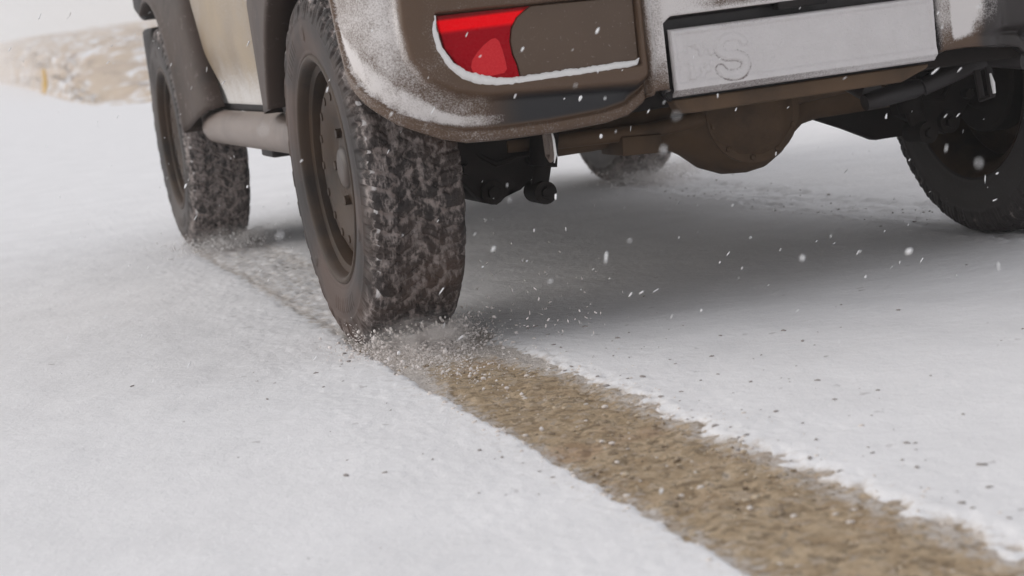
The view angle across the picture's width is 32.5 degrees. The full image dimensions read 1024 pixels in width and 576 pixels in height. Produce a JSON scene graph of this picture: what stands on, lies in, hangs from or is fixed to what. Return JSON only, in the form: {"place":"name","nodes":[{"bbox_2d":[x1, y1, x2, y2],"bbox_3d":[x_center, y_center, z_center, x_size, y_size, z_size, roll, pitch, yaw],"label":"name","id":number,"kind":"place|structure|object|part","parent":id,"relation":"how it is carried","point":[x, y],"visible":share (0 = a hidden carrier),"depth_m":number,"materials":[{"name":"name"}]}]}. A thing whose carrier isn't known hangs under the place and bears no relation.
{"place":"outdoors","nodes":[
{"label":"outdoors","id":0,"kind":"place"},
{"bbox_2d":[0,0,141,42],"label":"sky","id":1,"kind":"structure","parent":0,"point":[84,14],"materials":[{"name":"white"}]},
{"bbox_2d":[0,19,157,104],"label":"hill","id":2,"kind":"structure","parent":0,"point":[77,68],"depth_m":44.94,"materials":[{"name":"brown soil"}]},
{"bbox_2d":[2,5,998,571],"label":"falling snow","id":3,"kind":"structure","parent":0,"point":[908,251],"depth_m":2.60,"materials":[{"name":"white snow"}]},
{"bbox_2d":[0,84,1023,575],"bbox_3d":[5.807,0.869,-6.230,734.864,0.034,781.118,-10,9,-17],"label":"ground","id":4,"kind":"structure","parent":0,"point":[106,468],"depth_m":3.06,"materials":[{"name":"white snow"}]},
{"bbox_2d":[42,69,47,93],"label":"marker post","id":5,"kind":"object","parent":4,"relation":"on","point":[45,83],"visible":0.65,"depth_m":48.97,"materials":[{"name":"yellow plastic"}]},
{"bbox_2d":[134,158,701,259],"bbox_3d":[-0.228,-0.285,5.652,1.958,0.092,0.255,-10,9,-17],"label":"powder","id":6,"kind":"object","parent":4,"relation":"on","point":[646,179],"visible":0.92,"depth_m":5.53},
{"bbox_2d":[299,232,628,431],"bbox_3d":[0.016,0.050,3.053,0.657,0.228,0.962,-10,9,-17],"label":"snow spray","id":7,"kind":"object","parent":4,"relation":"on","point":[429,339],"visible":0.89,"depth_m":3.31,"materials":[{"name":"white snow"}]},
{"bbox_2d":[130,174,1023,558],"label":"grit","id":8,"kind":"object","parent":4,"relation":"on","point":[716,374],"visible":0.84,"depth_m":2.61,"materials":[{"name":"stone"}]},
{"bbox_2d":[133,0,1023,343],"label":"off road car","id":9,"kind":"object","parent":4,"relation":"on","point":[385,234],"visible":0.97,"depth_m":3.28,"materials":[{"name":"metal"}]},
{"bbox_3d":[-0.778,-1.035,4.522,0.099,1.165,1.131,-10,9,-17],"label":"door","id":10,"kind":"part","parent":9,"relation":"part of","materials":[{"name":"paint"}]},
{"bbox_2d":[337,312,1023,575],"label":"snow crumbs","id":11,"kind":"object","parent":4,"relation":"on","point":[749,507],"visible":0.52,"depth_m":2.43,"materials":[{"name":"white snow"}]},
{"bbox_2d":[343,324,1023,575],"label":"tyre track","id":12,"kind":"structure","parent":4,"relation":"on","point":[817,544],"depth_m":2.18,"materials":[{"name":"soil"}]}
]}

